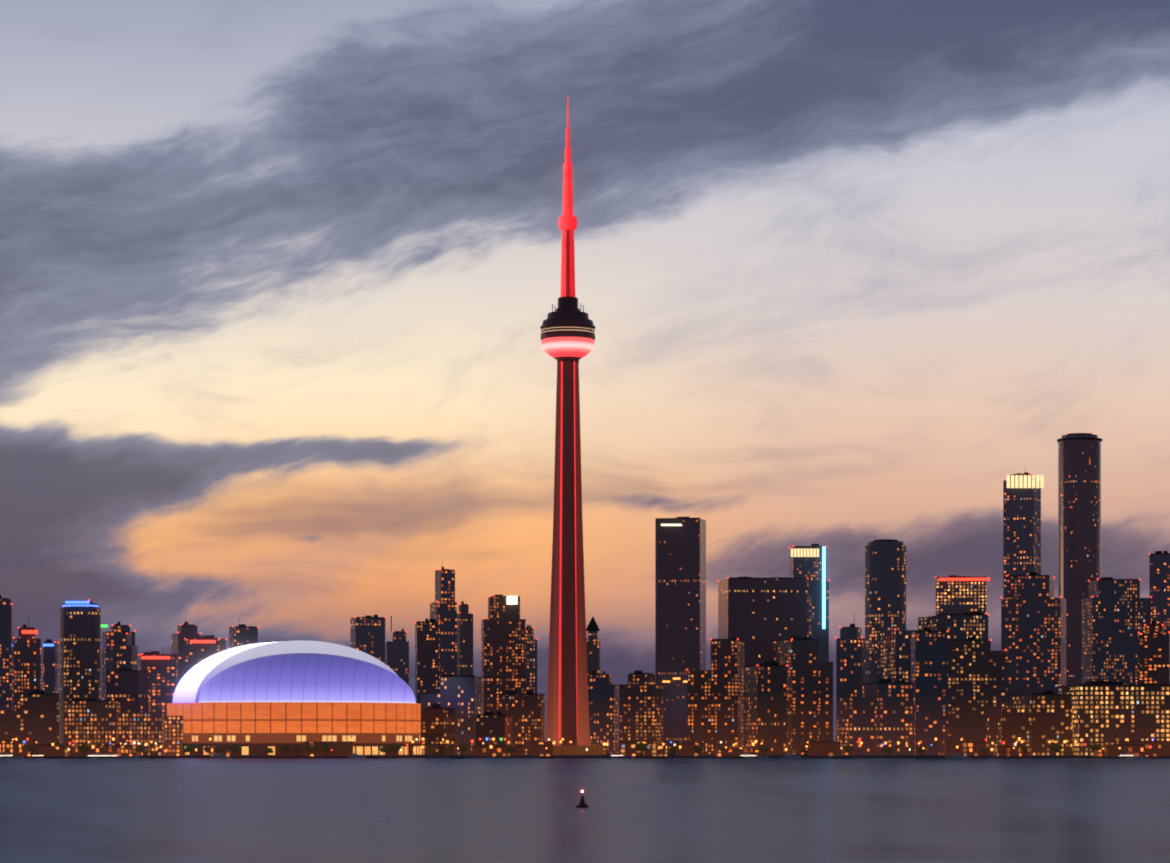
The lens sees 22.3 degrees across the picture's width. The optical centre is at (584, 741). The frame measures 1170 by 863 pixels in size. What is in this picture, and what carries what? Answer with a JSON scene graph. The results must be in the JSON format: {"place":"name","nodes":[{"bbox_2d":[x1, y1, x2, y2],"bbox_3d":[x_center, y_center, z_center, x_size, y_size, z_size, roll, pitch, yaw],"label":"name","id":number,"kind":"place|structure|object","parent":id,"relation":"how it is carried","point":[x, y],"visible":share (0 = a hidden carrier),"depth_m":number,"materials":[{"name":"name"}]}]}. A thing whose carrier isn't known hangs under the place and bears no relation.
{"place":"outdoors","nodes":[
{"label":"outdoors","id":0,"kind":"place"},
{"bbox_2d":[0,741,27,755],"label":"quay shed","id":1,"kind":"structure","parent":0,"point":[13,748],"depth_m":2290.16,"materials":[{"name":"brown"}]},
{"bbox_2d":[0,758,1169,862],"bbox_3d":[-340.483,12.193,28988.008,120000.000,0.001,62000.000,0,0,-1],"label":"lake water","id":2,"kind":"structure","parent":0,"point":[638,810],"depth_m":526.04,"materials":[{"name":"liquid"}]},
{"bbox_2d":[0,754,23,757],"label":"boat","id":3,"kind":"object","parent":2,"relation":"on","point":[6,756],"visible":0.9,"depth_m":2167.32,"materials":[{"name":"white"}]},
{"bbox_2d":[27,754,50,757],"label":"boat","id":4,"kind":"object","parent":2,"relation":"on","point":[38,756],"visible":0.83,"depth_m":2178.11,"materials":[{"name":"white"}]},
{"bbox_2d":[76,751,138,757],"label":"boat","id":5,"kind":"object","parent":2,"relation":"on","point":[101,755],"visible":0.79,"depth_m":2165.95,"materials":[{"name":"white"}]},
{"bbox_2d":[210,754,230,757],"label":"boat","id":6,"kind":"object","parent":2,"relation":"on","point":[218,756],"visible":0.85,"depth_m":2185.02,"materials":[{"name":"white"}]},
{"bbox_2d":[349,751,365,757],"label":"boat","id":7,"kind":"object","parent":2,"relation":"on","point":[354,755],"visible":0.81,"depth_m":2191.63,"materials":[{"name":"white"}]},
{"bbox_2d":[576,790,588,807],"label":"channel buoy","id":8,"kind":"object","parent":2,"relation":"on","point":[582,804],"visible":0.94,"depth_m":549.53,"materials":[{"name":"black paint"}]},
{"bbox_2d":[48,748,1125,758],"bbox_3d":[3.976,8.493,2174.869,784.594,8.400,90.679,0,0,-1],"label":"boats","id":9,"kind":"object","parent":2,"relation":"in","point":[548,757],"visible":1,"depth_m":2160.69,"materials":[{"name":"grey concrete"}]},
{"bbox_2d":[606,754,632,757],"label":"boat","id":10,"kind":"object","parent":2,"relation":"on","point":[616,756],"visible":0.79,"depth_m":2183.34,"materials":[{"name":"white"}]},
{"bbox_2d":[740,754,768,757],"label":"boat","id":11,"kind":"object","parent":2,"relation":"on","point":[748,755],"visible":0.81,"depth_m":2179.01,"materials":[{"name":"white"}]},
{"bbox_2d":[782,753,800,757],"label":"boat","id":12,"kind":"object","parent":2,"relation":"on","point":[788,755],"visible":0.83,"depth_m":2190.62,"materials":[{"name":"white"}]},
{"bbox_2d":[947,753,966,757],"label":"boat","id":13,"kind":"object","parent":2,"relation":"on","point":[954,755],"visible":0.85,"depth_m":2192.07,"materials":[{"name":"white"}]},
{"bbox_2d":[1114,753,1142,757],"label":"boat","id":14,"kind":"object","parent":2,"relation":"on","point":[1126,755],"visible":0.75,"depth_m":2188.00,"materials":[{"name":"white"}]},
{"bbox_2d":[0,0,1169,741],"label":"sky","id":15,"kind":"structure","parent":0,"point":[280,279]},
{"bbox_2d":[23,742,1169,757],"bbox_3d":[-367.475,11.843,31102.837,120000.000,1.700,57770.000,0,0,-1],"label":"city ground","id":16,"kind":"structure","parent":0,"point":[670,755],"depth_m":2222.03,"materials":[{"name":"grey"}]},
{"bbox_2d":[0,595,13,710],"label":"building","id":17,"kind":"structure","parent":16,"relation":"on","point":[6,654],"depth_m":2874.02,"materials":[{"name":"black"}]},
{"bbox_2d":[13,617,42,710],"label":"building","id":18,"kind":"structure","parent":16,"relation":"on","point":[28,661],"depth_m":2771.53,"materials":[{"name":"black"}]},
{"bbox_2d":[0,690,59,745],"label":"building","id":19,"kind":"structure","parent":16,"relation":"on","point":[35,718],"depth_m":2465.72,"materials":[{"name":"black"}]},
{"bbox_2d":[22,746,67,755],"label":"quay shed","id":20,"kind":"structure","parent":16,"relation":"on","point":[50,750],"depth_m":2249.05,"materials":[{"name":"brown"}]},
{"bbox_2d":[43,639,58,693],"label":"building","id":21,"kind":"structure","parent":16,"relation":"on","point":[50,666],"depth_m":2975.94,"materials":[{"name":"black"}]},
{"bbox_2d":[60,599,100,743],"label":"building","id":22,"kind":"structure","parent":16,"relation":"on","point":[80,649],"depth_m":2670.54,"materials":[{"name":"black"}]},
{"bbox_2d":[77,743,89,755],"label":"tree","id":23,"kind":"object","parent":16,"relation":"on","point":[84,747],"visible":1,"depth_m":2246.75,"materials":[{"name":"green plant"}]},
{"bbox_2d":[69,746,120,755],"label":"quay shed","id":24,"kind":"structure","parent":16,"relation":"on","point":[109,750],"depth_m":2260.30,"materials":[{"name":"brown"}]},
{"bbox_2d":[64,698,163,754],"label":"building","id":25,"kind":"structure","parent":16,"relation":"on","point":[94,721],"depth_m":2450.12,"materials":[{"name":"black"}]},
{"bbox_2d":[101,621,135,699],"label":"building","id":26,"kind":"structure","parent":16,"relation":"on","point":[108,639],"depth_m":2825.76,"materials":[{"name":"black"}]},
{"bbox_2d":[112,630,137,669],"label":"building","id":27,"kind":"structure","parent":16,"relation":"on","point":[124,650],"depth_m":2727.12,"materials":[{"name":"black"}]},
{"bbox_2d":[106,657,148,711],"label":"building","id":28,"kind":"structure","parent":16,"relation":"on","point":[127,688],"depth_m":2575.29,"materials":[{"name":"black"}]},
{"bbox_2d":[116,744,141,755],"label":"quay shed","id":29,"kind":"structure","parent":16,"relation":"on","point":[128,749],"depth_m":2265.11,"materials":[{"name":"brown"}]},
{"bbox_2d":[135,745,145,752],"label":"tree","id":30,"kind":"object","parent":16,"relation":"on","point":[141,748],"visible":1,"depth_m":2228.02,"materials":[{"name":"green plant"}]},
{"bbox_2d":[138,651,176,715],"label":"building","id":31,"kind":"structure","parent":16,"relation":"on","point":[161,669],"depth_m":2625.36,"materials":[{"name":"black"}]},
{"bbox_2d":[164,716,183,755],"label":"building","id":32,"kind":"structure","parent":16,"relation":"on","point":[173,734],"depth_m":2326.05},
{"bbox_2d":[172,622,200,684],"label":"building","id":33,"kind":"structure","parent":16,"relation":"on","point":[185,630],"depth_m":3072.83,"materials":[{"name":"black"}]},
{"bbox_2d":[185,745,195,755],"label":"tree","id":34,"kind":"object","parent":16,"relation":"on","point":[189,748],"visible":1,"depth_m":2229.69,"materials":[{"name":"green plant"}]},
{"bbox_2d":[192,744,201,755],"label":"tree","id":35,"kind":"object","parent":16,"relation":"on","point":[198,748],"visible":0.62,"depth_m":2238.48,"materials":[{"name":"green plant"}]},
{"bbox_2d":[184,635,226,673],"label":"building","id":36,"kind":"structure","parent":16,"relation":"on","point":[198,649],"depth_m":2974.23,"materials":[{"name":"black"}]},
{"bbox_2d":[210,747,229,755],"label":"quay shed","id":37,"kind":"structure","parent":16,"relation":"on","point":[226,752],"depth_m":2237.44,"materials":[{"name":"brown"}]},
{"bbox_2d":[229,743,240,753],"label":"tree","id":38,"kind":"object","parent":16,"relation":"on","point":[234,747],"visible":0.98,"depth_m":2242.23,"materials":[{"name":"green plant"}]},
{"bbox_2d":[227,624,258,649],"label":"building","id":39,"kind":"structure","parent":16,"relation":"on","point":[241,634],"depth_m":3177.08,"materials":[{"name":"black"}]},
{"bbox_2d":[278,743,291,751],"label":"tree","id":40,"kind":"object","parent":16,"relation":"on","point":[286,747],"visible":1,"depth_m":2254.91,"materials":[{"name":"green plant"}]},
{"bbox_2d":[163,640,424,755],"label":"stadium","id":41,"kind":"object","parent":16,"relation":"on","point":[257,699],"visible":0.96,"depth_m":2321.22,"materials":[{"name":"purple"}]},
{"bbox_2d":[304,743,318,751],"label":"tree","id":42,"kind":"object","parent":16,"relation":"on","point":[309,748],"visible":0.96,"depth_m":2240.12,"materials":[{"name":"green plant"}]},
{"bbox_2d":[318,743,330,755],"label":"tree","id":43,"kind":"object","parent":16,"relation":"on","point":[327,747],"visible":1,"depth_m":2236.91,"materials":[{"name":"green plant"}]},
{"bbox_2d":[304,742,352,755],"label":"quay shed","id":44,"kind":"structure","parent":16,"relation":"on","point":[342,748],"depth_m":2242.38,"materials":[{"name":"brown"}]},
{"bbox_2d":[350,614,385,663],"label":"building","id":45,"kind":"structure","parent":16,"relation":"on","point":[367,634],"depth_m":3276.31,"materials":[{"name":"black"}]},
{"bbox_2d":[378,746,389,752],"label":"tree","id":46,"kind":"object","parent":16,"relation":"on","point":[384,749],"visible":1,"depth_m":2242.80,"materials":[{"name":"green plant"}]},
{"bbox_2d":[389,742,400,755],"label":"tree","id":47,"kind":"object","parent":16,"relation":"on","point":[395,747],"visible":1,"depth_m":2229.75,"materials":[{"name":"green plant"}]},
{"bbox_2d":[386,615,408,685],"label":"building","id":48,"kind":"structure","parent":16,"relation":"on","point":[397,655],"depth_m":3179.86,"materials":[{"name":"black"}]},
{"bbox_2d":[414,619,439,703],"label":"building","id":49,"kind":"structure","parent":16,"relation":"on","point":[426,656],"depth_m":2879.17,"materials":[{"name":"black"}]},
{"bbox_2d":[421,704,454,754],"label":"building","id":50,"kind":"structure","parent":16,"relation":"on","point":[437,723],"depth_m":2422.28,"materials":[{"name":"black"}]},
{"bbox_2d":[430,567,457,693],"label":"building","id":51,"kind":"structure","parent":16,"relation":"on","point":[443,608],"depth_m":2979.82,"materials":[{"name":"black glass"}]},
{"bbox_2d":[420,674,480,753],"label":"building","id":52,"kind":"structure","parent":16,"relation":"on","point":[461,694],"depth_m":2570.81,"materials":[{"name":"black"}]},
{"bbox_2d":[456,742,469,755],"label":"tree","id":53,"kind":"object","parent":16,"relation":"on","point":[462,747],"visible":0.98,"depth_m":2232.85,"materials":[{"name":"green plant"}]},
{"bbox_2d":[457,602,473,675],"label":"building","id":54,"kind":"structure","parent":16,"relation":"on","point":[464,642],"depth_m":3083.96,"materials":[{"name":"black"}]},
{"bbox_2d":[475,711,511,745],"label":"building","id":55,"kind":"structure","parent":16,"relation":"on","point":[489,725],"depth_m":2397.93,"materials":[{"name":"black"}]},
{"bbox_2d":[471,746,523,755],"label":"quay shed","id":56,"kind":"structure","parent":16,"relation":"on","point":[489,751],"depth_m":2244.35,"materials":[{"name":"brown"}]},
{"bbox_2d":[481,595,525,714],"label":"building","id":57,"kind":"structure","parent":16,"relation":"on","point":[503,647],"depth_m":2773.78,"materials":[{"name":"black"}]},
{"bbox_2d":[506,745,515,755],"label":"tree","id":58,"kind":"object","parent":16,"relation":"on","point":[509,749],"visible":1,"depth_m":2240.27,"materials":[{"name":"green plant"}]},
{"bbox_2d":[499,690,544,754],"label":"building","id":59,"kind":"structure","parent":16,"relation":"on","point":[526,711],"depth_m":2527.97,"materials":[{"name":"black"}]},
{"bbox_2d":[526,625,537,693],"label":"building","id":60,"kind":"structure","parent":16,"relation":"on","point":[531,663],"depth_m":2885.10,"materials":[{"name":"black"}]},
{"bbox_2d":[532,742,552,755],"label":"quay shed","id":61,"kind":"structure","parent":16,"relation":"on","point":[538,748],"depth_m":2257.71,"materials":[{"name":"brown"}]},
{"bbox_2d":[540,99,603,754],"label":"observation tower","id":62,"kind":"structure","parent":16,"relation":"on","point":[567,327],"depth_m":2481.98,"materials":[{"name":"concrete"}]},
{"bbox_2d":[12,738,1168,755],"bbox_3d":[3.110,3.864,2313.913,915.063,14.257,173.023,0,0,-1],"label":"waterfront lamps","id":63,"kind":"object","parent":16,"relation":"on","point":[493,739],"visible":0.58,"depth_m":2289.29,"materials":[{"name":"orange"}]},
{"bbox_2d":[586,617,599,674],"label":"building","id":64,"kind":"structure","parent":16,"relation":"on","point":[593,647],"depth_m":2885.57,"materials":[{"name":"black"}]},
{"bbox_2d":[587,670,617,753],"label":"building","id":65,"kind":"structure","parent":16,"relation":"on","point":[603,705],"depth_m":2676.91,"materials":[{"name":"black"}]},
{"bbox_2d":[619,741,656,755],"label":"quay shed","id":66,"kind":"structure","parent":16,"relation":"on","point":[627,748],"depth_m":2269.47,"materials":[{"name":"brown"}]},
{"bbox_2d":[619,670,662,753],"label":"building","id":67,"kind":"structure","parent":16,"relation":"on","point":[640,705],"depth_m":2578.82,"materials":[{"name":"black"}]},
{"bbox_2d":[634,743,647,755],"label":"tree","id":68,"kind":"object","parent":16,"relation":"on","point":[641,747],"visible":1,"depth_m":2234.09,"materials":[{"name":"green plant"}]},
{"bbox_2d":[644,745,667,755],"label":"quay shed","id":69,"kind":"structure","parent":16,"relation":"on","point":[652,750],"depth_m":2254.29,"materials":[{"name":"brown"}]},
{"bbox_2d":[668,746,677,753],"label":"tree","id":70,"kind":"object","parent":16,"relation":"on","point":[672,749],"visible":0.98,"depth_m":2241.01,"materials":[{"name":"green plant"}]},
{"bbox_2d":[655,517,706,751],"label":"building","id":71,"kind":"structure","parent":16,"relation":"on","point":[680,595],"depth_m":3275.32,"materials":[{"name":"black glass"}]},
{"bbox_2d":[676,743,706,755],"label":"quay shed","id":72,"kind":"structure","parent":16,"relation":"on","point":[685,749],"depth_m":2288.65,"materials":[{"name":"brown"}]},
{"bbox_2d":[692,744,704,755],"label":"tree","id":73,"kind":"object","parent":16,"relation":"on","point":[697,748],"visible":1,"depth_m":2229.56,"materials":[{"name":"green plant"}]},
{"bbox_2d":[686,638,743,753],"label":"building","id":74,"kind":"structure","parent":16,"relation":"on","point":[715,705],"depth_m":2621.85,"materials":[{"name":"black"}]},
{"bbox_2d":[715,750,761,755],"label":"quay shed","id":75,"kind":"structure","parent":16,"relation":"on","point":[734,752],"depth_m":2234.68,"materials":[{"name":"brown"}]},
{"bbox_2d":[717,577,807,749],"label":"building","id":76,"kind":"structure","parent":16,"relation":"on","point":[758,616],"depth_m":2963.05,"materials":[{"name":"black"}]},
{"bbox_2d":[759,745,769,752],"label":"tree","id":77,"kind":"object","parent":16,"relation":"on","point":[764,748],"visible":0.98,"depth_m":2259.89,"materials":[{"name":"green plant"}]},
{"bbox_2d":[746,659,787,754],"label":"building","id":78,"kind":"structure","parent":16,"relation":"on","point":[766,703],"depth_m":2480.80,"materials":[{"name":"black"}]},
{"bbox_2d":[773,636,832,753],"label":"building","id":79,"kind":"structure","parent":16,"relation":"on","point":[809,696],"depth_m":2574.33,"materials":[{"name":"black"}]},
{"bbox_2d":[789,544,829,661],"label":"building","id":80,"kind":"structure","parent":16,"relation":"on","point":[809,562],"depth_m":3177.72,"materials":[{"name":"black glass"}]},
{"bbox_2d":[808,741,840,755],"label":"quay shed","id":81,"kind":"structure","parent":16,"relation":"on","point":[824,748],"depth_m":2288.82,"materials":[{"name":"brown"}]},
{"bbox_2d":[843,745,854,752],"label":"tree","id":82,"kind":"object","parent":16,"relation":"on","point":[848,748],"visible":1,"depth_m":2249.61,"materials":[{"name":"green plant"}]},
{"bbox_2d":[835,624,868,740],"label":"building","id":83,"kind":"structure","parent":16,"relation":"on","point":[852,660],"depth_m":2733.43,"materials":[{"name":"black"}]},
{"bbox_2d":[837,679,914,754],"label":"building","id":84,"kind":"structure","parent":16,"relation":"on","point":[876,715],"depth_m":2428.82,"materials":[{"name":"black"}]},
{"bbox_2d":[865,539,905,682],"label":"building","id":85,"kind":"structure","parent":16,"relation":"on","point":[885,585],"depth_m":3078.28,"materials":[{"name":"black glass"}]},
{"bbox_2d":[884,746,893,755],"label":"tree","id":86,"kind":"object","parent":16,"relation":"on","point":[888,749],"visible":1,"depth_m":2236.88,"materials":[{"name":"green plant"}]},
{"bbox_2d":[916,744,927,755],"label":"tree","id":87,"kind":"object","parent":16,"relation":"on","point":[920,748],"visible":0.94,"depth_m":2259.50,"materials":[{"name":"green plant"}]},
{"bbox_2d":[911,627,948,754],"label":"building","id":88,"kind":"structure","parent":16,"relation":"on","point":[929,662],"depth_m":2484.89,"materials":[{"name":"black"}]},
{"bbox_2d":[877,611,988,681],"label":"building","id":89,"kind":"structure","parent":16,"relation":"on","point":[893,655],"depth_m":2663.70,"materials":[{"name":"black"}]},
{"bbox_2d":[935,575,989,614],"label":"building","id":90,"kind":"structure","parent":16,"relation":"on","point":[955,594],"depth_m":3175.17,"materials":[{"name":"black"}]},
{"bbox_2d":[944,742,984,755],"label":"quay shed","id":91,"kind":"structure","parent":16,"relation":"on","point":[967,748],"depth_m":2288.42,"materials":[{"name":"brown"}]},
{"bbox_2d":[948,637,1006,753],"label":"building","id":92,"kind":"structure","parent":16,"relation":"on","point":[976,679],"depth_m":2555.32,"materials":[{"name":"black"}]},
{"bbox_2d":[993,746,1031,755],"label":"quay shed","id":93,"kind":"structure","parent":16,"relation":"on","point":[1008,751],"depth_m":2272.25,"materials":[{"name":"brown"}]},
{"bbox_2d":[1003,472,1043,597],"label":"building","id":94,"kind":"structure","parent":16,"relation":"on","point":[1021,524],"depth_m":3481.33,"materials":[{"name":"black glass"}]},
{"bbox_2d":[1019,745,1028,755],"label":"tree","id":95,"kind":"object","parent":16,"relation":"on","point":[1024,749],"visible":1,"depth_m":2257.12,"materials":[{"name":"green plant"}]},
{"bbox_2d":[986,690,1071,754],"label":"building","id":96,"kind":"structure","parent":16,"relation":"on","point":[1037,722],"depth_m":2419.75,"materials":[{"name":"black"}]},
{"bbox_2d":[1000,572,1065,708],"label":"building","id":97,"kind":"structure","parent":16,"relation":"on","point":[1033,626],"depth_m":2872.05,"materials":[{"name":"black"}]},
{"bbox_2d":[1049,742,1061,755],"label":"tree","id":98,"kind":"object","parent":16,"relation":"on","point":[1054,746],"visible":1,"depth_m":2253.05,"materials":[{"name":"green plant"}]},
{"bbox_2d":[1057,432,1101,685],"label":"building","id":99,"kind":"structure","parent":16,"relation":"on","point":[1079,510],"depth_m":3577.76,"materials":[{"name":"black"}]},
{"bbox_2d":[1089,742,1102,750],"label":"tree","id":100,"kind":"object","parent":16,"relation":"on","point":[1095,746],"visible":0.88,"depth_m":2261.84,"materials":[{"name":"green plant"}]},
{"bbox_2d":[1094,749,1103,755],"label":"quay shed","id":101,"kind":"structure","parent":16,"relation":"on","point":[1098,752],"depth_m":2250.73,"materials":[{"name":"brown"}]},
{"bbox_2d":[1058,678,1169,754],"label":"building","id":102,"kind":"structure","parent":16,"relation":"on","point":[1106,712],"depth_m":2411.56,"materials":[{"name":"black"}]},
{"bbox_2d":[1082,577,1151,683],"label":"building","id":103,"kind":"structure","parent":16,"relation":"on","point":[1116,615],"depth_m":2880.08,"materials":[{"name":"black"}]},
{"bbox_2d":[1103,744,1143,755],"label":"quay shed","id":104,"kind":"structure","parent":16,"relation":"on","point":[1130,749],"depth_m":2238.52,"materials":[{"name":"brown"}]},
{"bbox_2d":[1116,741,1169,755],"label":"quay shed","id":105,"kind":"structure","parent":16,"relation":"on","point":[1159,748],"depth_m":2244.98,"materials":[{"name":"brown"}]},
{"bbox_2d":[1138,621,1169,683],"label":"building","id":106,"kind":"structure","parent":16,"relation":"on","point":[1154,653],"depth_m":2688.73,"materials":[{"name":"black"}]},
{"bbox_2d":[1149,551,1169,632],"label":"building","id":107,"kind":"structure","parent":16,"relation":"on","point":[1159,577],"depth_m":3289.95,"materials":[{"name":"black"}]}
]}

